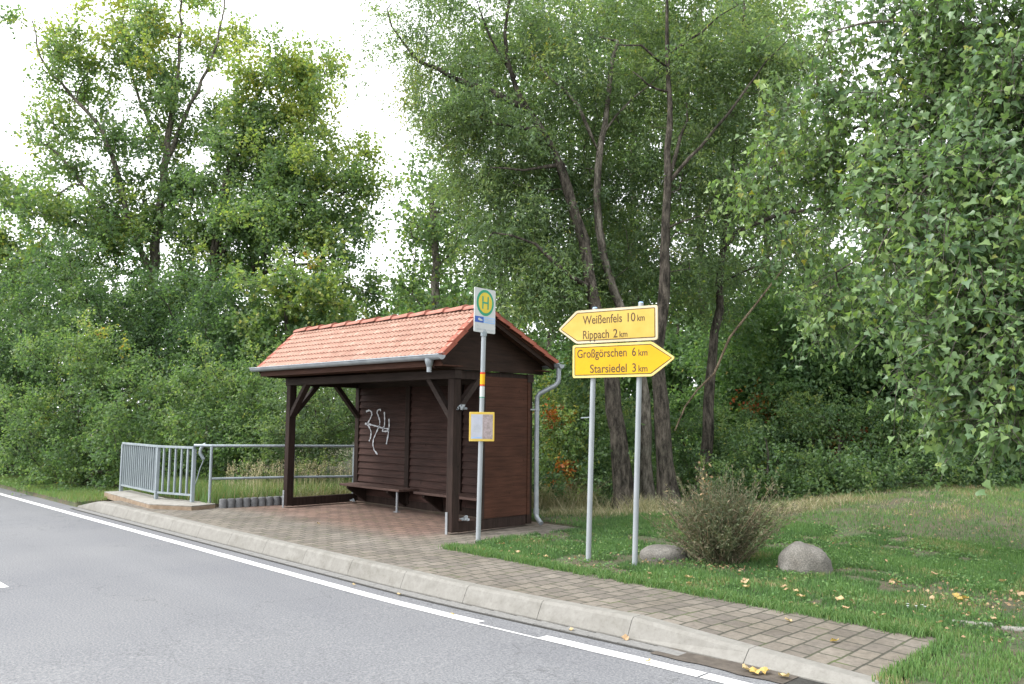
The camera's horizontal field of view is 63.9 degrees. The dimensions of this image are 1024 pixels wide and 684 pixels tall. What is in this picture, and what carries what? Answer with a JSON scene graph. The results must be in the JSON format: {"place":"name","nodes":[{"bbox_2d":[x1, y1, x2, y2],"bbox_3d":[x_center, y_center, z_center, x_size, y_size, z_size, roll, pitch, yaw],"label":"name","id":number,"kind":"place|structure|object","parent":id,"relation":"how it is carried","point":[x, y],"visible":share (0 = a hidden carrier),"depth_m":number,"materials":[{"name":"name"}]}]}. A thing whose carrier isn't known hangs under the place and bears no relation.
{"place":"outdoors","nodes":[
{"label":"outdoors","id":0,"kind":"place"},
{"bbox_2d":[0,453,351,503],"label":"verge grass","id":1,"kind":"structure","parent":0,"point":[78,494],"depth_m":16.27,"materials":[{"name":"green plant"}]},
{"bbox_2d":[219,499,226,507],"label":"palisade block","id":2,"kind":"structure","parent":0,"point":[222,503],"depth_m":14.35,"materials":[{"name":"concrete"}]},
{"bbox_2d":[227,498,234,507],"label":"palisade block","id":3,"kind":"structure","parent":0,"point":[230,502],"depth_m":14.43,"materials":[{"name":"concrete"}]},
{"bbox_2d":[235,498,242,506],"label":"palisade block","id":4,"kind":"structure","parent":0,"point":[238,502],"depth_m":14.51,"materials":[{"name":"concrete"}]},
{"bbox_2d":[242,498,249,506],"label":"palisade block","id":5,"kind":"structure","parent":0,"point":[246,502],"depth_m":14.59,"materials":[{"name":"concrete"}]},
{"bbox_2d":[250,497,257,506],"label":"palisade block","id":6,"kind":"structure","parent":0,"point":[253,501],"depth_m":14.67,"materials":[{"name":"concrete"}]},
{"bbox_2d":[258,497,265,505],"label":"palisade block","id":7,"kind":"structure","parent":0,"point":[261,501],"depth_m":14.75,"materials":[{"name":"concrete"}]},
{"bbox_2d":[265,496,272,505],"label":"palisade block","id":8,"kind":"structure","parent":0,"point":[269,500],"depth_m":14.83,"materials":[{"name":"concrete"}]},
{"bbox_2d":[273,496,280,504],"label":"palisade block","id":9,"kind":"structure","parent":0,"point":[276,500],"depth_m":14.91,"materials":[{"name":"concrete"}]},
{"bbox_2d":[0,488,785,683],"bbox_3d":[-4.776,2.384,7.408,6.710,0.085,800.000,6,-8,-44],"label":"road","id":10,"kind":"structure","parent":0,"point":[84,601],"depth_m":6.83,"materials":[{"name":"grey asphalt"}]},
{"bbox_2d":[0,493,751,683],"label":"edge line","id":11,"kind":"object","parent":10,"relation":"on","point":[696,673],"visible":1,"depth_m":7.56,"materials":[{"name":"paint"}]},
{"bbox_2d":[74,508,685,655],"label":"gutter stones","id":12,"kind":"object","parent":10,"relation":"on","point":[549,625],"visible":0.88,"depth_m":8.02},
{"bbox_2d":[621,634,628,639],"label":"fallen leaf","id":13,"kind":"object","parent":12,"relation":"on","point":[625,637],"visible":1,"depth_m":6.40,"materials":[{"name":"beige plant"}]},
{"bbox_2d":[70,508,824,683],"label":"gutter seam","id":14,"kind":"object","parent":10,"relation":"on","point":[797,680],"visible":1,"depth_m":7.67,"materials":[{"name":"grey concrete"}]},
{"bbox_2d":[651,648,798,683],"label":"gutter dirt","id":15,"kind":"structure","parent":10,"relation":"on","point":[737,668],"depth_m":5.69,"materials":[{"name":"soil"}]},
{"bbox_2d":[742,664,749,670],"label":"fallen leaf","id":16,"kind":"object","parent":15,"relation":"on","point":[745,666],"visible":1,"depth_m":5.57,"materials":[{"name":"yellow plant"}]},
{"bbox_2d":[750,667,760,673],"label":"fallen leaf","id":17,"kind":"object","parent":15,"relation":"on","point":[755,670],"visible":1,"depth_m":5.50,"materials":[{"name":"yellow plant"}]},
{"bbox_2d":[760,667,769,673],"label":"fallen leaf","id":18,"kind":"object","parent":15,"relation":"on","point":[763,669],"visible":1,"depth_m":5.52,"materials":[{"name":"yellow plant"}]},
{"bbox_2d":[778,672,789,676],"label":"fallen leaf","id":19,"kind":"object","parent":15,"relation":"on","point":[784,674],"visible":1,"depth_m":5.41,"materials":[{"name":"yellow plant"}]},
{"bbox_2d":[0,0,1021,413],"label":"sky","id":20,"kind":"structure","parent":0,"point":[326,18],"materials":[{"name":"white"}]},
{"bbox_2d":[0,417,1023,683],"bbox_3d":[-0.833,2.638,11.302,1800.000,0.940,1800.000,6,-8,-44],"label":"ground","id":21,"kind":"structure","parent":0,"point":[1016,643],"depth_m":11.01,"materials":[{"name":"green plant"}]},
{"bbox_2d":[0,216,83,443],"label":"distant tree","id":22,"kind":"object","parent":21,"relation":"on","point":[18,229],"visible":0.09,"depth_m":40.28,"materials":[{"name":"green plant"}]},
{"bbox_2d":[0,356,103,479],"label":"bush","id":23,"kind":"object","parent":21,"relation":"on","point":[19,448],"visible":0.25,"depth_m":21.23,"materials":[{"name":"green plant"}]},
{"bbox_2d":[0,244,111,475],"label":"leafy tree","id":24,"kind":"object","parent":21,"relation":"on","point":[20,375],"visible":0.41,"depth_m":22.29,"materials":[{"name":"green plant"}]},
{"bbox_2d":[0,222,184,464],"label":"leafy tree","id":25,"kind":"object","parent":21,"relation":"on","point":[101,295],"visible":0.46,"depth_m":23.85,"materials":[{"name":"green plant"}]},
{"bbox_2d":[0,307,192,494],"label":"bush","id":26,"kind":"object","parent":21,"relation":"on","point":[94,393],"visible":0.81,"depth_m":19.10,"materials":[{"name":"green plant"}]},
{"bbox_2d":[0,0,268,456],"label":"poplar tree","id":27,"kind":"object","parent":21,"relation":"on","point":[120,226],"visible":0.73,"depth_m":28.84,"materials":[{"name":"green plant"}]},
{"bbox_2d":[53,252,241,466],"bbox_3d":[-9.653,0.561,23.739,5.474,6.836,4.391,-1,-5,13],"label":"leafy tree","id":28,"kind":"object","parent":21,"relation":"on","point":[147,327],"visible":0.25,"depth_m":23.60,"materials":[{"name":"green plant"}]},
{"bbox_2d":[85,327,319,488],"bbox_3d":[-6.743,1.620,18.485,5.197,3.772,3.582,0,-5,3],"label":"bush","id":29,"kind":"object","parent":21,"relation":"on","point":[245,379],"visible":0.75,"depth_m":17.84,"materials":[{"name":"green plant"}]},
{"bbox_2d":[150,256,314,474],"bbox_3d":[-7.520,0.869,22.816,5.011,6.314,5.176,6,-8,-44],"label":"leafy tree","id":30,"kind":"object","parent":21,"relation":"on","point":[223,340],"visible":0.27,"depth_m":22.36,"materials":[{"name":"green plant"}]},
{"bbox_2d":[139,20,414,459],"bbox_3d":[-8.026,-3.735,28.163,9.342,15.810,6.244,-2,-6,25],"label":"poplar tree","id":31,"kind":"object","parent":21,"relation":"on","point":[259,220],"visible":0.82,"depth_m":27.62,"materials":[{"name":"green plant"}]},
{"bbox_2d":[224,457,351,494],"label":"seed heads","id":32,"kind":"object","parent":21,"relation":"on","point":[310,474],"visible":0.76,"depth_m":16.03,"materials":[{"name":"plant"}]},
{"bbox_2d":[211,235,369,419],"bbox_3d":[-5.679,0.388,22.106,4.746,6.466,3.679,2,-6,-17],"label":"maple tree","id":33,"kind":"object","parent":21,"relation":"on","point":[306,287],"visible":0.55,"depth_m":21.83,"materials":[{"name":"green plant"}]},
{"bbox_2d":[228,378,355,484],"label":"bush","id":34,"kind":"object","parent":21,"relation":"on","point":[325,434],"visible":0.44,"depth_m":17.18,"materials":[{"name":"green plant"}]},
{"bbox_2d":[280,290,367,444],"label":"distant tree","id":35,"kind":"object","parent":21,"relation":"on","point":[326,395],"visible":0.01,"depth_m":45.70,"materials":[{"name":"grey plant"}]},
{"bbox_2d":[369,243,475,315],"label":"distant tree","id":36,"kind":"object","parent":21,"relation":"on","point":[454,277],"visible":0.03,"depth_m":41.40,"materials":[{"name":"green plant"}]},
{"bbox_2d":[350,137,500,314],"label":"background poplar","id":37,"kind":"object","parent":21,"relation":"on","point":[419,237],"visible":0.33,"depth_m":24.23,"materials":[{"name":"green plant"}]},
{"bbox_2d":[0,239,904,444],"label":"distant wood","id":38,"kind":"object","parent":21,"relation":"on","point":[449,298],"depth_m":41.92,"materials":[{"name":"green plant"}]},
{"bbox_2d":[78,501,890,683],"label":"kerb","id":39,"kind":"structure","parent":21,"relation":"on","point":[642,628],"depth_m":7.42,"materials":[{"name":"concrete"}]},
{"bbox_2d":[330,0,654,510],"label":"willow tree","id":40,"kind":"object","parent":21,"relation":"on","point":[461,114],"visible":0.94,"depth_m":15.44,"materials":[{"name":"green plant"}]},
{"bbox_2d":[417,0,577,465],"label":"background poplar","id":41,"kind":"object","parent":21,"relation":"on","point":[538,341],"visible":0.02,"depth_m":26.16,"materials":[{"name":"green plant"}]},
{"bbox_2d":[500,311,635,488],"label":"woodland tree","id":42,"kind":"object","parent":21,"relation":"on","point":[559,357],"visible":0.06,"depth_m":21.27,"materials":[{"name":"green plant"}]},
{"bbox_2d":[490,0,649,462],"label":"background poplar","id":43,"kind":"object","parent":21,"relation":"on","point":[556,63],"visible":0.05,"depth_m":27.45,"materials":[{"name":"green plant"}]},
{"bbox_2d":[532,332,644,506],"bbox_3d":[1.101,1.542,15.338,2.559,3.489,2.732,1,-5,-7],"label":"undergrowth shrub","id":44,"kind":"object","parent":21,"relation":"on","point":[571,408],"visible":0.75,"depth_m":14.92,"materials":[{"name":"green plant"}]},
{"bbox_2d":[504,0,708,501],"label":"willow tree","id":45,"kind":"object","parent":21,"relation":"on","point":[646,480],"visible":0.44,"depth_m":16.33,"materials":[{"name":"green plant"}]},
{"bbox_2d":[559,302,674,564],"bbox_3d":[1.154,1.065,9.125,1.433,3.008,0.088,-3,-6,34],"label":"direction sign","id":46,"kind":"object","parent":21,"relation":"on","point":[639,359],"visible":1,"depth_m":9.17,"materials":[{"name":"metal"}]},
{"bbox_2d":[533,319,702,486],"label":"woodland tree","id":47,"kind":"object","parent":21,"relation":"on","point":[633,381],"visible":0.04,"depth_m":23.06,"materials":[{"name":"green plant"}]},
{"bbox_2d":[562,0,712,430],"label":"background poplar","id":48,"kind":"object","parent":21,"relation":"on","point":[625,159],"visible":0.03,"depth_m":26.46,"materials":[{"name":"green plant"}]},
{"bbox_2d":[596,388,725,495],"bbox_3d":[3.221,2.255,17.185,3.146,2.670,2.578,2,-5,-12],"label":"undergrowth shrub","id":49,"kind":"object","parent":21,"relation":"on","point":[682,427],"visible":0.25,"depth_m":17.07,"materials":[{"name":"green plant"}]},
{"bbox_2d":[640,544,688,561],"bbox_3d":[1.751,2.470,9.413,0.551,0.279,0.411,1,-5,-5],"label":"boulder","id":50,"kind":"object","parent":21,"relation":"on","point":[661,551],"visible":0.55,"depth_m":9.27,"materials":[{"name":"stone"}]},
{"bbox_2d":[601,305,743,482],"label":"woodland tree","id":51,"kind":"object","parent":21,"relation":"on","point":[678,330],"visible":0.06,"depth_m":23.78,"materials":[{"name":"green plant"}]},
{"bbox_2d":[438,542,943,639],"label":"edge grass","id":52,"kind":"structure","parent":21,"relation":"on","point":[844,618],"depth_m":7.49,"materials":[{"name":"green plant"}]},
{"bbox_2d":[626,0,766,456],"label":"background poplar","id":53,"kind":"object","parent":21,"relation":"on","point":[676,369],"visible":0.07,"depth_m":24.98,"materials":[{"name":"green plant"}]},
{"bbox_2d":[630,459,809,566],"bbox_3d":[2.317,1.896,9.287,1.864,1.194,1.914,6,-8,-44],"label":"broom shrub","id":54,"kind":"object","parent":21,"relation":"on","point":[722,530],"visible":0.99,"depth_m":9.06,"materials":[{"name":"green plant"}]},
{"bbox_2d":[581,0,871,508],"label":"willow tree","id":55,"kind":"object","parent":21,"relation":"on","point":[693,55],"visible":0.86,"depth_m":15.54,"materials":[{"name":"green plant"}]},
{"bbox_2d":[674,265,786,430],"bbox_3d":[3.895,0.052,14.534,2.245,3.049,0.114,2,-6,-14],"label":"dead branch","id":56,"kind":"object","parent":55,"relation":"attached to","point":[728,340],"visible":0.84,"depth_m":14.51,"materials":[{"name":"brown wood"}]},
{"bbox_2d":[651,304,821,479],"bbox_3d":[5.640,1.539,19.372,4.595,4.982,3.662,2,-5,-10],"label":"hornbeam tree","id":57,"kind":"object","parent":21,"relation":"on","point":[732,399],"visible":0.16,"depth_m":19.16,"materials":[{"name":"green plant"}]},
{"bbox_2d":[673,389,827,490],"bbox_3d":[4.911,2.223,16.690,3.302,2.592,2.587,-2,-6,27],"label":"undergrowth shrub","id":58,"kind":"object","parent":21,"relation":"on","point":[718,443],"visible":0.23,"depth_m":16.84,"materials":[{"name":"green plant"}]},
{"bbox_2d":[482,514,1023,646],"bbox_3d":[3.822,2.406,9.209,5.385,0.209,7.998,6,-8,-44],"label":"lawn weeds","id":59,"kind":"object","parent":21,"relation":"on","point":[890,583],"visible":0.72,"depth_m":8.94,"materials":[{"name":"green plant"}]},
{"bbox_2d":[482,503,1023,641],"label":"leaf litter","id":60,"kind":"object","parent":21,"relation":"on","point":[990,593],"visible":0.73,"depth_m":7.65,"materials":[{"name":"brown plant"}]},
{"bbox_2d":[719,278,807,344],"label":"woodland tree","id":61,"kind":"object","parent":21,"relation":"on","point":[759,297],"visible":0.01,"depth_m":24.88,"materials":[{"name":"green plant"}]},
{"bbox_2d":[680,417,855,505],"bbox_3d":[4.629,2.356,14.963,3.132,1.987,2.399,-2,-6,23],"label":"undergrowth shrub","id":62,"kind":"object","parent":21,"relation":"on","point":[743,453],"visible":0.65,"depth_m":14.90,"materials":[{"name":"green plant"}]},
{"bbox_2d":[679,275,865,471],"bbox_3d":[5.997,1.200,18.603,4.338,5.505,4.060,-1,-6,17],"label":"hornbeam tree","id":63,"kind":"object","parent":21,"relation":"on","point":[768,324],"visible":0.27,"depth_m":17.97,"materials":[{"name":"green plant"}]},
{"bbox_2d":[672,0,896,498],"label":"willow tree","id":64,"kind":"object","parent":21,"relation":"on","point":[718,321],"visible":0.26,"depth_m":17.04,"materials":[{"name":"green plant"}]},
{"bbox_2d":[703,0,868,365],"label":"background poplar","id":65,"kind":"object","parent":21,"relation":"on","point":[759,286],"visible":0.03,"depth_m":26.25,"materials":[{"name":"green plant"}]},
{"bbox_2d":[777,541,832,574],"bbox_3d":[3.116,2.429,8.742,0.537,0.590,0.507,0,-5,7],"label":"boulder","id":66,"kind":"object","parent":21,"relation":"on","point":[800,556],"visible":0.51,"depth_m":8.58,"materials":[{"name":"stone"}]},
{"bbox_2d":[741,246,887,386],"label":"woodland tree","id":67,"kind":"object","parent":21,"relation":"on","point":[780,280],"visible":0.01,"depth_m":25.03,"materials":[{"name":"green plant"}]},
{"bbox_2d":[753,252,914,470],"bbox_3d":[7.263,0.917,17.904,4.084,5.872,3.960,0,-5,10],"label":"hornbeam tree","id":68,"kind":"object","parent":21,"relation":"on","point":[806,381],"visible":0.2,"depth_m":17.38,"materials":[{"name":"green plant"}]},
{"bbox_2d":[758,372,956,479],"bbox_3d":[6.952,1.851,16.229,3.996,2.652,2.598,0,-5,6],"label":"undergrowth shrub","id":69,"kind":"object","parent":21,"relation":"on","point":[811,424],"visible":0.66,"depth_m":16.13,"materials":[{"name":"green plant"}]},
{"bbox_2d":[701,0,1023,505],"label":"poplar tree","id":70,"kind":"object","parent":21,"relation":"on","point":[950,221],"visible":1,"depth_m":7.35,"materials":[{"name":"green plant"}]},
{"bbox_2d":[828,181,922,374],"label":"woodland tree","id":71,"kind":"object","parent":21,"relation":"on","point":[890,273],"depth_m":24.49,"materials":[{"name":"green plant"}]},
{"bbox_2d":[804,259,955,475],"bbox_3d":[8.298,0.978,17.736,4.251,5.412,3.666,6,-8,-44],"label":"hornbeam tree","id":72,"kind":"object","parent":21,"relation":"on","point":[884,357],"visible":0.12,"depth_m":17.20,"materials":[{"name":"green plant"}]},
{"bbox_2d":[775,423,1023,497],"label":"undergrowth shrub","id":73,"kind":"object","parent":21,"relation":"on","point":[844,475],"visible":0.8,"depth_m":14.73,"materials":[{"name":"green plant"}]},
{"bbox_2d":[853,290,1023,485],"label":"hornbeam tree","id":74,"kind":"object","parent":21,"relation":"on","point":[1003,465],"visible":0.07,"depth_m":16.34,"materials":[{"name":"green plant"}]},
{"bbox_2d":[952,620,992,627],"bbox_3d":[3.635,2.233,6.476,0.288,0.055,0.070,-2,-6,25],"label":"edging stone","id":75,"kind":"object","parent":21,"relation":"on","point":[975,623],"visible":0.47,"depth_m":6.45,"materials":[{"name":"concrete"}]},
{"bbox_2d":[922,300,1023,483],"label":"hornbeam tree","id":76,"kind":"object","parent":21,"relation":"on","point":[1009,473],"depth_m":16.29,"materials":[{"name":"green plant"}]},
{"bbox_2d":[1001,625,1023,630],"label":"edging stone","id":77,"kind":"object","parent":21,"relation":"on","point":[1009,627],"visible":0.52,"depth_m":6.31,"materials":[{"name":"concrete"}]},
{"bbox_2d":[106,500,943,676],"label":"pavement","id":78,"kind":"structure","parent":0,"point":[409,538],"depth_m":8.41,"materials":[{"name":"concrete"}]},
{"bbox_2d":[104,490,214,510],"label":"concrete slab","id":79,"kind":"structure","parent":78,"relation":"on","point":[145,500],"depth_m":14.62,"materials":[{"name":"beige concrete"}]},
{"bbox_2d":[119,442,196,501],"bbox_3d":[-6.829,2.423,15.480,3.047,0.976,0.272,-4,-7,42],"label":"barred railing","id":80,"kind":"object","parent":79,"relation":"on","point":[139,466],"visible":1,"depth_m":15.30,"materials":[{"name":"metal"}]},
{"bbox_2d":[194,443,353,502],"bbox_3d":[-4.333,2.443,15.058,2.917,1.158,0.764,2,-6,-15],"label":"tube railing","id":81,"kind":"object","parent":78,"relation":"on","point":[202,446],"visible":0.73,"depth_m":14.91,"materials":[{"name":"metal"}]},
{"bbox_2d":[339,482,416,512],"bbox_3d":[-2.408,2.768,14.682,0.430,0.389,1.820,6,-8,-44],"label":"bench","id":82,"kind":"object","parent":78,"relation":"on","point":[396,493],"visible":1,"depth_m":14.44,"materials":[{"name":"wood"}]},
{"bbox_2d":[249,304,564,534],"bbox_3d":[-1.955,1.232,13.591,2.496,3.263,5.325,6,-8,-44],"label":"bus shelter","id":83,"kind":"object","parent":78,"relation":"on","point":[413,378],"visible":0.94,"depth_m":12.74,"materials":[{"name":"wood"}]},
{"bbox_2d":[413,490,476,510],"bbox_3d":[-0.783,2.630,13.046,0.430,0.389,2.000,6,-8,-44],"label":"bench","id":84,"kind":"object","parent":83,"relation":"attached to","point":[433,498],"visible":0.45,"depth_m":13.49,"materials":[{"name":"wood"}]},
{"bbox_2d":[457,404,466,409],"bbox_3d":[-0.715,0.913,11.521,0.120,0.096,0.175,6,-8,-44],"label":"plastic scrap","id":85,"kind":"object","parent":83,"relation":"on","point":[461,407],"visible":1,"depth_m":11.50,"materials":[{"name":"white plastic"}]},
{"bbox_2d":[460,515,468,520],"bbox_3d":[-0.669,2.459,11.484,0.117,0.082,0.145,6,-8,-44],"label":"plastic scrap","id":86,"kind":"object","parent":83,"relation":"on","point":[465,517],"visible":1,"depth_m":11.45,"materials":[{"name":"white plastic"}]},
{"bbox_2d":[469,287,495,540],"bbox_3d":[-0.367,0.970,10.787,0.418,3.375,0.154,5,-7,-36],"label":"bus stop sign","id":87,"kind":"object","parent":78,"relation":"on","point":[481,425],"visible":0.98,"depth_m":10.78,"materials":[{"name":"metal"}]},
{"bbox_2d":[198,472,1018,517],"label":"dry grass","id":88,"kind":"structure","parent":0,"point":[570,505],"depth_m":13.95,"materials":[{"name":"beige plant"}]}
]}

